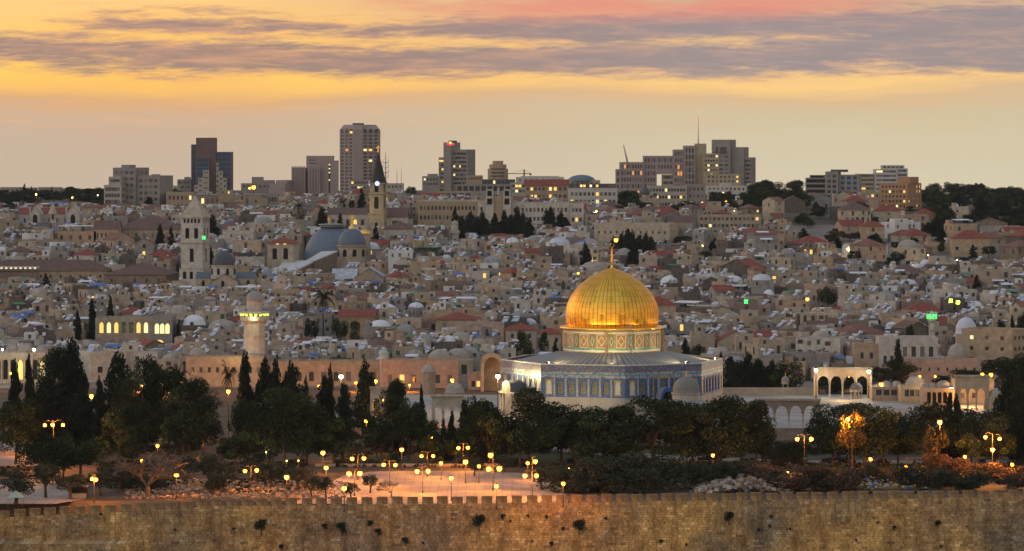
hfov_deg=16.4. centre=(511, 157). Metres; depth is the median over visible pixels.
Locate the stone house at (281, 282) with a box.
[273,276,297,291]
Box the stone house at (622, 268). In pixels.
[613,265,630,272]
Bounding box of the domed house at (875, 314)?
[868,313,877,318]
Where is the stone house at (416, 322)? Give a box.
[397,308,421,327]
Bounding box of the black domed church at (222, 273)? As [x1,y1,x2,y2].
[195,251,257,290]
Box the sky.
[0,0,1023,189]
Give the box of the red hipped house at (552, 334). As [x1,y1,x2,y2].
[537,328,560,351]
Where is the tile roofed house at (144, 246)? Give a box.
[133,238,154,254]
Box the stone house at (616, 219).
[609,216,631,222]
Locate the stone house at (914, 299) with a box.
[901,294,932,308]
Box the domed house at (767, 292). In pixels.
[764,290,779,296]
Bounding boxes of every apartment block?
[0,187,22,191]
[38,187,61,192]
[166,192,195,205]
[177,177,190,191]
[350,179,369,190]
[386,183,403,192]
[422,174,439,192]
[436,191,472,197]
[455,184,511,198]
[466,175,482,183]
[482,179,514,183]
[510,182,524,195]
[516,176,563,181]
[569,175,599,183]
[703,153,718,183]
[705,174,739,185]
[706,189,728,199]
[858,192,878,196]
[928,184,963,193]
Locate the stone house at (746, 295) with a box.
[741,292,762,297]
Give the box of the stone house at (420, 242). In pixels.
[404,236,430,246]
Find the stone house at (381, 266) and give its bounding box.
[367,259,387,274]
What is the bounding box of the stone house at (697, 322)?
[691,319,711,329]
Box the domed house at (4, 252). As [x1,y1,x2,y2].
[0,246,8,261]
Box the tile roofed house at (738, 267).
[720,259,765,276]
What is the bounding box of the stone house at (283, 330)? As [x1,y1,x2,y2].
[268,325,294,338]
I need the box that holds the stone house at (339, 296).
[316,292,343,299]
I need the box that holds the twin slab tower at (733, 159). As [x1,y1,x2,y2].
[712,140,755,185]
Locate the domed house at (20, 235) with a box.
[18,231,25,238]
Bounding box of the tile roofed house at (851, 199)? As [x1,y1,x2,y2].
[840,195,867,207]
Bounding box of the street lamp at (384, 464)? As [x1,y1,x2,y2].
[382,460,396,483]
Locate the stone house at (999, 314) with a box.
[983,311,1009,322]
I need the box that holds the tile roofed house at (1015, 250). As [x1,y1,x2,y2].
[1000,240,1023,259]
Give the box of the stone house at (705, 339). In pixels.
[690,324,715,354]
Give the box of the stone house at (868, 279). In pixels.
[859,273,880,287]
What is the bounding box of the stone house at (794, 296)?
[788,290,811,299]
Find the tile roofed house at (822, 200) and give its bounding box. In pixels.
[806,192,829,208]
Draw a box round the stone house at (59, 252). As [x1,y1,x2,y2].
[51,246,72,259]
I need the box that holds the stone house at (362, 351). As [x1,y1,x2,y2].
[346,342,375,358]
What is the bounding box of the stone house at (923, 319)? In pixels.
[917,313,938,325]
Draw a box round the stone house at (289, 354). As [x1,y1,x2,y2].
[281,350,309,358]
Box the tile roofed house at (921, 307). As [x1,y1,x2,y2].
[898,303,943,314]
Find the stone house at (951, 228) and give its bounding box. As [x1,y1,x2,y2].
[944,217,976,236]
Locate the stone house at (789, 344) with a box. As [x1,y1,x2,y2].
[776,331,809,351]
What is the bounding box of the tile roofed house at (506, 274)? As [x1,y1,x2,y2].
[500,267,516,281]
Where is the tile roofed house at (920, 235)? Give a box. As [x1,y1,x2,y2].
[898,228,930,243]
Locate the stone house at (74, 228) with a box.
[67,223,80,230]
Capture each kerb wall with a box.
[315,464,502,466]
[611,460,774,462]
[906,458,984,460]
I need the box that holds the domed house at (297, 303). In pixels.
[290,298,305,311]
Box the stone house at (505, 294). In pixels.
[494,289,533,301]
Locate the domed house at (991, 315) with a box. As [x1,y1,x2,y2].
[987,309,1008,317]
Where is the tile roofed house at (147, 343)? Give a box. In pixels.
[136,338,163,348]
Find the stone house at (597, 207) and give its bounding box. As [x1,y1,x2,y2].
[586,203,604,213]
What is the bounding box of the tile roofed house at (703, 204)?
[697,201,722,208]
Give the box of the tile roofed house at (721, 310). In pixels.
[713,305,734,316]
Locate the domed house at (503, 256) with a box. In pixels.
[490,250,510,261]
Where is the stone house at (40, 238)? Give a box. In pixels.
[18,233,57,246]
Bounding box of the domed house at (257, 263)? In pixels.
[247,261,268,270]
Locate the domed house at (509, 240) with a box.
[501,237,522,243]
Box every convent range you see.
[0,260,110,280]
[33,222,51,227]
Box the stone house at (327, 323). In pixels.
[314,308,331,334]
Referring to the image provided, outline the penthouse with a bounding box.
[568,184,615,187]
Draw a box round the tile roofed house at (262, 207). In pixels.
[256,206,270,208]
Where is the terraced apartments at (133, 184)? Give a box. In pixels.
[104,165,172,204]
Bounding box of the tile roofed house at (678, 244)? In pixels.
[671,242,686,249]
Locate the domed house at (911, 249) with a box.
[890,240,925,259]
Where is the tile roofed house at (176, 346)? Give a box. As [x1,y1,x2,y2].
[170,342,182,348]
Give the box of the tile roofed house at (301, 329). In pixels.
[273,322,303,337]
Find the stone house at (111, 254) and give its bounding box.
[100,250,115,260]
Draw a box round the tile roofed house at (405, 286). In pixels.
[399,283,414,296]
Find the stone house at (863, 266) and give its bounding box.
[852,258,868,272]
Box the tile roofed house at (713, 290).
[707,285,735,303]
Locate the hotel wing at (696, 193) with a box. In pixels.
[686,184,705,204]
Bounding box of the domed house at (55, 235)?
[44,229,57,238]
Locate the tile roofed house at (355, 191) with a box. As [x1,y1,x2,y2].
[349,188,364,194]
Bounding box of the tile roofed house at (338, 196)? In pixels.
[333,195,347,201]
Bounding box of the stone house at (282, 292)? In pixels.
[274,282,299,295]
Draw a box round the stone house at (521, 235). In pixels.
[508,234,536,238]
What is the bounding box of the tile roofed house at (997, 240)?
[981,232,1005,250]
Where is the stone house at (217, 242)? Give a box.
[210,238,224,250]
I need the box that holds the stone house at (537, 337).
[536,330,541,347]
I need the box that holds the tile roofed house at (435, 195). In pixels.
[418,193,441,197]
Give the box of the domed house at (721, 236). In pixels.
[716,232,731,246]
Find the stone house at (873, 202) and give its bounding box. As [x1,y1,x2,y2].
[846,194,878,208]
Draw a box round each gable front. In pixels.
[29,205,43,221]
[65,205,82,223]
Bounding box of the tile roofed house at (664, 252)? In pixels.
[649,250,681,258]
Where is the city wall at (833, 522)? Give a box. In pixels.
[0,489,1023,550]
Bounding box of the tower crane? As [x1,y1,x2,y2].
[508,170,531,175]
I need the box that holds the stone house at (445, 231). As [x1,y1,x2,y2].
[428,225,448,241]
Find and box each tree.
[0,195,16,202]
[0,398,48,464]
[0,401,26,440]
[0,470,36,504]
[3,201,18,208]
[8,358,23,429]
[13,437,72,481]
[17,195,28,200]
[22,189,32,193]
[24,352,34,427]
[25,373,74,458]
[26,190,44,196]
[27,198,41,202]
[27,344,69,418]
[32,463,60,497]
[36,192,52,196]
[42,272,51,286]
[44,196,63,201]
[46,190,60,195]
[50,449,77,476]
[54,192,67,199]
[54,434,105,473]
[55,474,86,498]
[56,335,88,440]
[65,188,82,193]
[65,189,78,196]
[69,194,83,201]
[71,369,93,444]
[73,309,81,339]
[82,188,93,197]
[82,195,92,201]
[87,298,96,339]
[87,470,112,495]
[90,196,103,203]
[90,375,107,443]
[94,402,145,464]
[96,350,140,449]
[100,463,133,492]
[106,294,113,315]
[109,371,149,450]
[111,448,198,496]
[133,353,168,446]
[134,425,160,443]
[143,197,153,203]
[145,366,187,449]
[154,223,164,243]
[160,413,207,453]
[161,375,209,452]
[165,361,190,409]
[167,226,175,245]
[172,454,200,486]
[182,394,224,456]
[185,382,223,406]
[188,402,221,429]
[188,452,228,485]
[210,214,219,235]
[210,245,213,267]
[217,430,251,475]
[220,360,236,394]
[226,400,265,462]
[234,350,255,435]
[234,362,255,427]
[251,385,319,463]
[253,355,270,444]
[253,461,286,488]
[264,353,282,446]
[274,359,304,441]
[284,467,317,489]
[286,400,332,462]
[292,203,306,213]
[301,475,322,498]
[303,374,308,398]
[304,320,318,337]
[310,416,362,463]
[311,287,336,335]
[315,206,326,227]
[315,374,335,436]
[318,476,334,497]
[327,362,335,417]
[330,431,357,462]
[331,318,348,340]
[334,383,355,435]
[337,212,342,228]
[341,483,360,496]
[346,446,369,472]
[348,199,354,207]
[349,321,359,339]
[351,358,378,431]
[356,187,365,207]
[360,411,392,456]
[362,474,378,492]
[368,418,393,454]
[371,226,379,238]
[376,395,403,450]
[376,480,398,497]
[379,380,410,420]
[385,377,410,449]
[388,409,427,460]
[398,400,426,454]
[400,402,428,454]
[406,186,416,193]
[415,419,440,460]
[417,384,425,452]
[420,436,440,463]
[423,447,444,463]
[436,418,452,463]
[440,437,471,463]
[447,410,457,459]
[451,206,457,221]
[454,414,480,460]
[454,425,481,461]
[458,216,467,237]
[459,395,500,459]
[460,398,467,429]
[463,211,477,238]
[463,458,483,475]
[466,401,495,461]
[472,404,508,463]
[473,216,479,235]
[475,414,517,462]
[476,211,485,234]
[479,219,493,235]
[490,213,499,233]
[490,453,515,471]
[498,210,510,234]
[504,387,565,465]
[506,214,513,230]
[507,431,533,465]
[509,221,518,237]
[513,206,523,233]
[514,330,532,355]
[520,212,525,231]
[523,217,535,238]
[530,401,584,459]
[530,467,553,489]
[538,332,548,350]
[542,209,552,226]
[545,206,555,226]
[552,338,558,351]
[555,210,566,226]
[558,418,594,462]
[564,218,570,225]
[567,405,620,461]
[578,242,591,265]
[599,405,642,458]
[607,395,697,466]
[609,236,618,248]
[617,193,630,201]
[617,199,626,205]
[617,233,624,248]
[618,190,637,202]
[619,228,630,248]
[625,202,645,207]
[626,230,638,264]
[626,237,638,266]
[636,235,643,251]
[637,201,653,206]
[640,233,652,252]
[648,236,654,249]
[651,421,677,452]
[670,401,719,462]
[672,236,680,242]
[677,393,754,463]
[678,236,692,240]
[681,337,690,354]
[691,344,703,355]
[697,250,711,257]
[707,423,719,455]
[708,192,717,200]
[708,241,716,250]
[714,192,725,199]
[719,411,763,464]
[721,199,734,204]
[722,202,738,208]
[723,356,742,386]
[726,360,749,386]
[727,194,736,199]
[737,399,777,463]
[738,351,754,386]
[746,183,768,207]
[746,358,766,386]
[750,186,771,204]
[755,422,774,462]
[761,179,773,193]
[761,359,779,386]
[767,369,789,386]
[771,194,784,198]
[772,182,785,195]
[772,188,786,199]
[772,360,806,386]
[776,442,803,464]
[782,179,805,194]
[783,183,802,194]
[786,189,803,199]
[796,213,810,223]
[797,228,808,236]
[802,193,814,206]
[802,219,815,226]
[803,418,827,451]
[805,403,859,462]
[808,202,824,216]
[810,205,827,219]
[811,376,825,391]
[816,286,838,306]
[819,376,834,393]
[823,230,847,237]
[824,235,834,241]
[824,401,908,464]
[825,377,844,392]
[833,238,842,247]
[835,376,850,390]
[835,412,868,468]
[841,233,856,241]
[843,376,853,388]
[847,251,861,258]
[849,376,863,385]
[860,378,872,394]
[864,427,908,463]
[867,234,885,243]
[871,217,878,221]
[872,366,895,383]
[881,360,918,383]
[881,412,919,462]
[883,261,899,264]
[886,257,900,262]
[890,251,905,262]
[891,242,898,247]
[892,339,903,383]
[898,401,957,459]
[904,206,916,210]
[905,325,913,334]
[921,190,930,198]
[921,194,928,206]
[921,427,949,461]
[923,194,939,205]
[923,223,938,236]
[925,183,941,193]
[929,203,941,211]
[931,217,942,228]
[931,375,950,382]
[933,201,949,206]
[934,207,954,218]
[935,205,955,221]
[935,228,946,240]
[936,194,951,203]
[937,241,944,251]
[940,213,956,220]
[940,394,958,459]
[943,182,958,191]
[946,369,973,383]
[947,185,965,193]
[948,194,970,205]
[948,408,988,463]
[950,195,964,205]
[951,393,962,461]
[954,433,996,468]
[955,257,969,260]
[960,214,974,222]
[962,184,973,195]
[964,213,978,221]
[965,183,985,197]
[967,244,977,258]
[967,370,986,374]
[971,187,984,194]
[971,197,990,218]
[972,275,981,288]
[975,409,1015,463]
[978,210,998,220]
[979,183,990,194]
[980,356,1020,387]
[981,246,996,258]
[983,429,1017,467]
[988,188,1007,197]
[990,366,1019,460]
[996,187,1013,191]
[997,318,1005,326]
[999,214,1020,225]
[999,352,1023,376]
[1001,196,1022,208]
[1005,357,1023,461]
[1007,189,1023,198]
[1008,198,1019,208]
[1009,206,1023,216]
[1010,219,1023,225]
[1010,315,1014,327]
[1017,314,1023,327]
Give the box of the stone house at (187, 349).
[173,342,200,354]
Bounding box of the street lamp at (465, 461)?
[463,458,467,482]
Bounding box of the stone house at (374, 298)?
[367,293,388,304]
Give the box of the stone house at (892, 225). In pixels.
[881,218,919,237]
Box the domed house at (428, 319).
[423,302,456,330]
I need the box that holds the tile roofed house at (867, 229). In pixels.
[859,221,884,241]
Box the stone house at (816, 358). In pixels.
[783,348,836,379]
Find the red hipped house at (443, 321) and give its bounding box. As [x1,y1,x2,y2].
[434,312,481,330]
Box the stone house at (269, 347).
[265,341,285,354]
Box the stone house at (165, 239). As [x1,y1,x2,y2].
[149,232,175,243]
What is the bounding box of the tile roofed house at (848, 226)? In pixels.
[834,219,863,238]
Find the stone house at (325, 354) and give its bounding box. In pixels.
[300,349,331,358]
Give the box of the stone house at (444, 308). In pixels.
[433,301,451,330]
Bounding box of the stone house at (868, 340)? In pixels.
[864,334,897,341]
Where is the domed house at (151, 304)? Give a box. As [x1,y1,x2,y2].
[145,301,160,310]
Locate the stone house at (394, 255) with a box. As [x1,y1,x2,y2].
[388,246,412,272]
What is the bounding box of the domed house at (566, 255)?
[564,249,569,258]
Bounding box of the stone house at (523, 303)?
[514,295,530,312]
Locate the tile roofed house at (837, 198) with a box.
[833,191,859,205]
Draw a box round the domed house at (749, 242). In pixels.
[744,239,755,247]
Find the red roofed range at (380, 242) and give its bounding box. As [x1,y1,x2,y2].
[370,239,392,245]
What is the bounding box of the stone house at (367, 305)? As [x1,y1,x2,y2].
[363,302,378,319]
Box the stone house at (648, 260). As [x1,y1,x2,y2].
[639,253,656,265]
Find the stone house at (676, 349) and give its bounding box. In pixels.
[668,342,688,352]
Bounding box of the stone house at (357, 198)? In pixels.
[355,194,366,207]
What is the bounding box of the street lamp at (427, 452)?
[420,451,434,476]
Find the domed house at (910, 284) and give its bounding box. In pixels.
[903,279,918,290]
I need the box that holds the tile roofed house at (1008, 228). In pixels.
[1000,226,1023,231]
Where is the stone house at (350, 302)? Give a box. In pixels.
[325,292,366,313]
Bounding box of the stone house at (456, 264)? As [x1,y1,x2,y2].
[450,257,474,271]
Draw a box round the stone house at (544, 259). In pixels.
[537,253,551,265]
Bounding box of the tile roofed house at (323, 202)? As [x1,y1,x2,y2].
[316,199,328,205]
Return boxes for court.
[0,442,38,465]
[0,479,84,503]
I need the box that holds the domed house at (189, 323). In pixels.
[176,315,209,335]
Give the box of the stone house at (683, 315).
[666,312,702,322]
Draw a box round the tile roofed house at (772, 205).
[762,197,784,218]
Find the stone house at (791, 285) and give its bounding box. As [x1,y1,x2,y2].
[786,278,806,293]
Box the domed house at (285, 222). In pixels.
[281,220,288,226]
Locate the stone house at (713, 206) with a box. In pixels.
[705,201,732,212]
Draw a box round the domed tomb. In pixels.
[945,343,968,357]
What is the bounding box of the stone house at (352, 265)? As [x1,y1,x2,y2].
[340,262,363,273]
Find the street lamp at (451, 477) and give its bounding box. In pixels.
[449,475,452,500]
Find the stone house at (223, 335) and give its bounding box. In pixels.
[202,329,234,341]
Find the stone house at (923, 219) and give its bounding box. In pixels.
[893,211,928,227]
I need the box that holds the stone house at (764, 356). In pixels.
[757,348,781,379]
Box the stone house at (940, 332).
[935,321,947,349]
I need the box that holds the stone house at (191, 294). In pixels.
[182,288,206,300]
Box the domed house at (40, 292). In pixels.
[26,287,52,298]
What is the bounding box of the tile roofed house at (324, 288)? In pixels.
[319,284,336,301]
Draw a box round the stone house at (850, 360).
[846,356,853,366]
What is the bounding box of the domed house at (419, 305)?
[405,302,423,309]
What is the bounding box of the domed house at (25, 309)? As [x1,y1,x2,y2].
[15,304,33,316]
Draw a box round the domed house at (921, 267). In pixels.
[912,263,926,270]
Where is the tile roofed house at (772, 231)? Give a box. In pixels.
[741,228,777,242]
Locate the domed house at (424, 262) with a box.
[409,253,439,269]
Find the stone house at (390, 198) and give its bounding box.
[367,195,397,203]
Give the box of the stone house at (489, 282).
[474,278,512,290]
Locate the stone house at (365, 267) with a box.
[359,263,372,273]
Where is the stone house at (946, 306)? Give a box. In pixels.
[943,297,961,312]
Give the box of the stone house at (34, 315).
[16,311,39,324]
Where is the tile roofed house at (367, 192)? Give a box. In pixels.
[357,190,369,195]
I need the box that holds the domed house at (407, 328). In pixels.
[386,324,427,335]
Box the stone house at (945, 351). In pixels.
[938,344,947,357]
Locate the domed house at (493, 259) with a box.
[475,256,511,266]
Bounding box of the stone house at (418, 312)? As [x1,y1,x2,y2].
[407,303,425,319]
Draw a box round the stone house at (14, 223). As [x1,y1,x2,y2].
[0,217,19,230]
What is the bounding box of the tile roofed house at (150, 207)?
[140,203,160,209]
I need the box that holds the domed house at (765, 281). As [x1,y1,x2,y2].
[750,274,773,293]
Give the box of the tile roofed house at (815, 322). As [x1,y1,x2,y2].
[806,320,835,324]
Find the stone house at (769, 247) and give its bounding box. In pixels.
[752,238,779,252]
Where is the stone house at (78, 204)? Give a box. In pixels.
[70,202,81,211]
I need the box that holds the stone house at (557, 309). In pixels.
[546,302,567,310]
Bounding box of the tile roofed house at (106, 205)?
[102,204,114,208]
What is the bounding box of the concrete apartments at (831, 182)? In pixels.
[805,169,861,196]
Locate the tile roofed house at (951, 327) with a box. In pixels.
[939,324,955,334]
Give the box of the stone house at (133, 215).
[125,210,139,222]
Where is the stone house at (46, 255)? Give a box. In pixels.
[31,250,51,259]
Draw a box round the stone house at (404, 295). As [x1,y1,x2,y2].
[401,292,436,301]
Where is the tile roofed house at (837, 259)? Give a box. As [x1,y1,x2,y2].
[829,253,845,263]
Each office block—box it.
[241,177,274,193]
[269,180,292,195]
[568,188,617,204]
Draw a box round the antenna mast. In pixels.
[383,152,388,177]
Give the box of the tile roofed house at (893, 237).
[887,230,904,241]
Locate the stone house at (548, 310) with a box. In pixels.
[540,304,559,327]
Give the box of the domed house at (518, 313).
[512,311,535,320]
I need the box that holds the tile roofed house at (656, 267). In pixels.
[649,266,661,270]
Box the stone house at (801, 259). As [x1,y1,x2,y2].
[781,252,813,266]
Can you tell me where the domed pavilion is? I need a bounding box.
[669,372,711,420]
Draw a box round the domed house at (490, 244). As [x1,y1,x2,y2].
[485,239,497,254]
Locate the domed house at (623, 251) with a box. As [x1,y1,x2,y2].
[614,248,637,259]
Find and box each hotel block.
[647,186,686,205]
[879,177,920,209]
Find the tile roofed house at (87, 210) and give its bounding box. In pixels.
[81,204,103,219]
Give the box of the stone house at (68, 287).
[63,281,86,293]
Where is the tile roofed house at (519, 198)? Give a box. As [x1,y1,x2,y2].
[513,196,529,201]
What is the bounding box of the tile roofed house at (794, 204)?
[784,195,805,211]
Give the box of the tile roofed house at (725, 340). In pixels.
[715,329,739,350]
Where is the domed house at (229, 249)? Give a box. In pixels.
[224,245,231,251]
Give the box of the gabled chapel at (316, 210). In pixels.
[310,205,319,219]
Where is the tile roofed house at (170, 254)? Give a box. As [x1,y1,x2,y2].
[159,251,179,258]
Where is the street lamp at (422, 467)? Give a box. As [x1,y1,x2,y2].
[415,466,429,492]
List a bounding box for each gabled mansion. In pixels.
[524,180,546,197]
[546,179,568,201]
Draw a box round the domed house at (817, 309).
[811,307,823,310]
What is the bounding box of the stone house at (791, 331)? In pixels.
[773,326,819,335]
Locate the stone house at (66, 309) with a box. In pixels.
[48,304,88,319]
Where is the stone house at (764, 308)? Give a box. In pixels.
[757,299,769,314]
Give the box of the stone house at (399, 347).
[392,338,415,357]
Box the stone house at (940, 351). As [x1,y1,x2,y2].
[938,345,943,355]
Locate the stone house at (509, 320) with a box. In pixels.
[494,315,520,341]
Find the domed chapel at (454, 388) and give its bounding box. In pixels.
[444,379,464,394]
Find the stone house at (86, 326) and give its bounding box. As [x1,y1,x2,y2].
[72,317,89,338]
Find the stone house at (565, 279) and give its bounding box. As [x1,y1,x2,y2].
[560,273,595,282]
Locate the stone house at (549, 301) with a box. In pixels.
[543,298,568,308]
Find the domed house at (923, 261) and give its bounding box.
[913,259,927,264]
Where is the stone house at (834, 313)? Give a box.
[828,308,877,317]
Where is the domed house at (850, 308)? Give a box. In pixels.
[841,305,857,310]
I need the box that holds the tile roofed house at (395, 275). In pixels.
[385,271,410,281]
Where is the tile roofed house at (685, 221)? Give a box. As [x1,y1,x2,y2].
[666,215,693,231]
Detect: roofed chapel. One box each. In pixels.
[279,260,313,272]
[306,251,337,272]
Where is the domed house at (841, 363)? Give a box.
[831,355,847,378]
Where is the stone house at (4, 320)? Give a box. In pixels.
[0,315,15,325]
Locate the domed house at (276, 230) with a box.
[265,227,283,233]
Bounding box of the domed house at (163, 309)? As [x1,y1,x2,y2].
[156,301,175,313]
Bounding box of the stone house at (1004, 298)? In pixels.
[997,292,1015,306]
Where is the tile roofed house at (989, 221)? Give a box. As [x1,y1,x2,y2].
[973,217,1007,231]
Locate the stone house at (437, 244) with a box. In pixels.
[429,240,448,250]
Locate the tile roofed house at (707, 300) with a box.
[701,296,710,303]
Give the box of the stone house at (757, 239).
[747,231,777,242]
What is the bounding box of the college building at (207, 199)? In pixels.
[196,194,262,205]
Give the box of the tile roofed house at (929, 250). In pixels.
[917,242,932,254]
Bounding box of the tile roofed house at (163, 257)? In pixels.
[158,255,175,270]
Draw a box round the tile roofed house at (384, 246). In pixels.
[380,237,405,250]
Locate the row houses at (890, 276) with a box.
[0,190,1023,358]
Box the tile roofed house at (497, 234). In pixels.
[488,233,510,239]
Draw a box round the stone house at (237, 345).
[227,341,243,348]
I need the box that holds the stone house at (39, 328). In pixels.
[19,322,48,334]
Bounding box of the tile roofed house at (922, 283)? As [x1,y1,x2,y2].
[903,279,927,294]
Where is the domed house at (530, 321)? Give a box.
[527,318,538,328]
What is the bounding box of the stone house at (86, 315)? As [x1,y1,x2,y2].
[82,309,106,322]
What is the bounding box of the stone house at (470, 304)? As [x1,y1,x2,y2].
[449,297,485,306]
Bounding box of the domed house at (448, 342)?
[434,330,462,351]
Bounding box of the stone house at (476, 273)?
[468,266,489,281]
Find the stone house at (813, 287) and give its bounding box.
[804,279,828,306]
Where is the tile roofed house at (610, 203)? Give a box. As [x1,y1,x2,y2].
[592,201,624,206]
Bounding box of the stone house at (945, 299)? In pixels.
[940,293,965,309]
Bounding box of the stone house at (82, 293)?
[78,284,114,298]
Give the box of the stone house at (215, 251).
[212,245,222,255]
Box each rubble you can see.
[124,478,346,498]
[689,473,793,492]
[832,477,937,489]
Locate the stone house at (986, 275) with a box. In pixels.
[973,265,1015,286]
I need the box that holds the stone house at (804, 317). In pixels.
[798,304,824,324]
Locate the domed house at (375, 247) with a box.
[370,242,382,258]
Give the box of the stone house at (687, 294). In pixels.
[678,286,700,303]
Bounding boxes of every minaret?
[239,287,269,356]
[380,346,388,385]
[450,221,459,241]
[470,240,478,255]
[927,311,936,335]
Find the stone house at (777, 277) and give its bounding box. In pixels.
[767,268,789,282]
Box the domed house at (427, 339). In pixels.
[413,332,435,349]
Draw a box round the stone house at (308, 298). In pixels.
[302,291,324,309]
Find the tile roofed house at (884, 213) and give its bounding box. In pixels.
[872,205,902,223]
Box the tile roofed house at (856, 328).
[834,323,885,340]
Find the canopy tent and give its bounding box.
[7,490,23,504]
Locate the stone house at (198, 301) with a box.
[194,294,216,310]
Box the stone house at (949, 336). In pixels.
[945,330,955,349]
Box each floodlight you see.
[948,298,952,318]
[955,300,959,320]
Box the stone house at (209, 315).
[195,306,225,322]
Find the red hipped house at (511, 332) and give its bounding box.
[504,323,537,350]
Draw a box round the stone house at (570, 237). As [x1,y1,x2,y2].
[536,232,577,242]
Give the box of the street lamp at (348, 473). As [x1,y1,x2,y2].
[346,468,361,495]
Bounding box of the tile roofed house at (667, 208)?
[657,206,677,210]
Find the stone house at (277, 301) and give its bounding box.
[264,297,289,311]
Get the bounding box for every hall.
[0,343,49,382]
[93,220,121,239]
[95,314,176,347]
[102,262,178,285]
[121,214,180,238]
[180,348,206,377]
[186,355,267,386]
[266,359,379,385]
[381,358,458,387]
[383,221,415,238]
[415,349,472,381]
[468,371,480,389]
[851,342,877,377]
[869,381,900,400]
[876,335,896,374]
[895,335,937,357]
[898,376,924,402]
[903,358,1017,384]
[920,380,954,405]
[951,378,993,402]
[962,327,1023,357]
[988,388,1008,409]
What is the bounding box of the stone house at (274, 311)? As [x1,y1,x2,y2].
[262,304,285,316]
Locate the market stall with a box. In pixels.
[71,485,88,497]
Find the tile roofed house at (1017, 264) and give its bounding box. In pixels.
[1008,262,1023,266]
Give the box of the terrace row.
[706,183,775,195]
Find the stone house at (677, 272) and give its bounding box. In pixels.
[671,264,688,281]
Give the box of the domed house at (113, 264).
[104,256,124,271]
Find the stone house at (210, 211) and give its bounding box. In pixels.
[205,208,224,219]
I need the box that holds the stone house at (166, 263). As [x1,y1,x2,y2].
[151,258,171,269]
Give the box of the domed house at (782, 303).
[775,296,790,312]
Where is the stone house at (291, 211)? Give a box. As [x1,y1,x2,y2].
[281,206,302,213]
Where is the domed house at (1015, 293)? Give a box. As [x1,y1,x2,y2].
[1006,290,1020,298]
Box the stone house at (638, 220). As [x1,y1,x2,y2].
[632,219,644,222]
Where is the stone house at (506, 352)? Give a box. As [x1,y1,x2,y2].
[480,337,515,357]
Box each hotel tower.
[340,123,379,192]
[439,141,474,190]
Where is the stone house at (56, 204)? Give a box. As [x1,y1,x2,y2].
[44,200,69,207]
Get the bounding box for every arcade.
[369,387,387,415]
[431,395,463,422]
[756,398,820,426]
[812,367,872,397]
[954,375,989,409]
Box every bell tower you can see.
[179,195,210,286]
[368,146,387,229]
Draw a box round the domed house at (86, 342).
[83,339,101,348]
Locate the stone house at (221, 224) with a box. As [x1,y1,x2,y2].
[215,220,226,236]
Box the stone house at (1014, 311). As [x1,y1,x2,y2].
[1006,306,1023,321]
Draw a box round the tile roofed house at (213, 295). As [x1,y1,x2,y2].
[207,294,226,300]
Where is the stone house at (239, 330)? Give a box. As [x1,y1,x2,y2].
[199,327,243,336]
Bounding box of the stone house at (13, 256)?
[5,252,24,259]
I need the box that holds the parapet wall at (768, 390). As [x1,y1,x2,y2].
[723,387,812,394]
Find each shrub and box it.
[115,475,140,488]
[134,476,172,488]
[205,470,229,492]
[255,518,267,534]
[336,521,346,535]
[401,537,408,544]
[472,514,485,530]
[535,465,585,492]
[542,458,567,471]
[565,471,597,493]
[572,518,586,533]
[574,456,615,491]
[585,469,625,492]
[601,451,650,490]
[619,467,674,491]
[634,454,695,490]
[663,461,710,488]
[699,458,737,481]
[719,460,760,479]
[723,511,733,524]
[744,466,775,484]
[745,463,779,474]
[760,445,786,464]
[763,463,810,491]
[773,441,790,448]
[774,440,810,463]
[775,438,816,452]
[792,464,835,489]
[818,466,869,490]
[852,462,882,480]
[871,477,890,482]
[873,468,897,479]
[888,463,929,485]
[915,468,962,488]
[920,453,953,473]
[938,457,975,476]
[949,470,990,488]
[966,462,1008,479]
[994,476,1023,489]
[998,466,1023,480]
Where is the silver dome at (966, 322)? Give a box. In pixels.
[955,315,975,344]
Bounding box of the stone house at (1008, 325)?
[1004,322,1017,327]
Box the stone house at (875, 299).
[863,294,906,310]
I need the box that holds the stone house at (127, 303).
[123,297,159,306]
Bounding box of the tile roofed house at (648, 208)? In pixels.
[643,205,654,213]
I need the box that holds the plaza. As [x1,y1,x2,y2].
[297,471,567,503]
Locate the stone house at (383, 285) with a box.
[351,281,386,288]
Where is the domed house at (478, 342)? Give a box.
[465,332,493,349]
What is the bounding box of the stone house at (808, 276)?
[789,271,818,282]
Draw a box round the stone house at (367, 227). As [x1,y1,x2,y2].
[354,225,382,238]
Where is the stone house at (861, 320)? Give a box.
[842,310,868,325]
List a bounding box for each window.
[71,215,74,222]
[352,249,356,256]
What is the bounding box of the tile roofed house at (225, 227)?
[221,221,240,233]
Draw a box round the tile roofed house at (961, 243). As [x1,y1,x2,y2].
[949,230,989,255]
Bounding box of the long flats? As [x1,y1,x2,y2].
[696,214,760,229]
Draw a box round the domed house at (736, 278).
[727,275,744,283]
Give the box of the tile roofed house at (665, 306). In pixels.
[654,296,676,316]
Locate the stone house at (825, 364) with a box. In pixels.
[810,362,828,380]
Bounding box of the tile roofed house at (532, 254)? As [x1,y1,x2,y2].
[524,248,540,262]
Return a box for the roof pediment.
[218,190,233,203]
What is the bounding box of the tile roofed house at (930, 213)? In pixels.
[913,208,935,218]
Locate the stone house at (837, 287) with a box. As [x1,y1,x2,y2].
[830,285,839,297]
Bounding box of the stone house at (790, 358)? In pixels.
[782,350,807,380]
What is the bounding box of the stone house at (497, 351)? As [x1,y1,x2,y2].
[481,349,501,357]
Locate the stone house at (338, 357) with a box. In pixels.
[329,355,349,358]
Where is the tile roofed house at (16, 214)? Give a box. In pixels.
[0,207,17,219]
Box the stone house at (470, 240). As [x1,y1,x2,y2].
[460,235,483,251]
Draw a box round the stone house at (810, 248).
[796,242,817,254]
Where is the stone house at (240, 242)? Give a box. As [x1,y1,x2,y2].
[232,234,261,252]
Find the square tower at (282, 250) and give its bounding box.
[267,237,300,268]
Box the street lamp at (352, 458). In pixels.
[350,453,365,479]

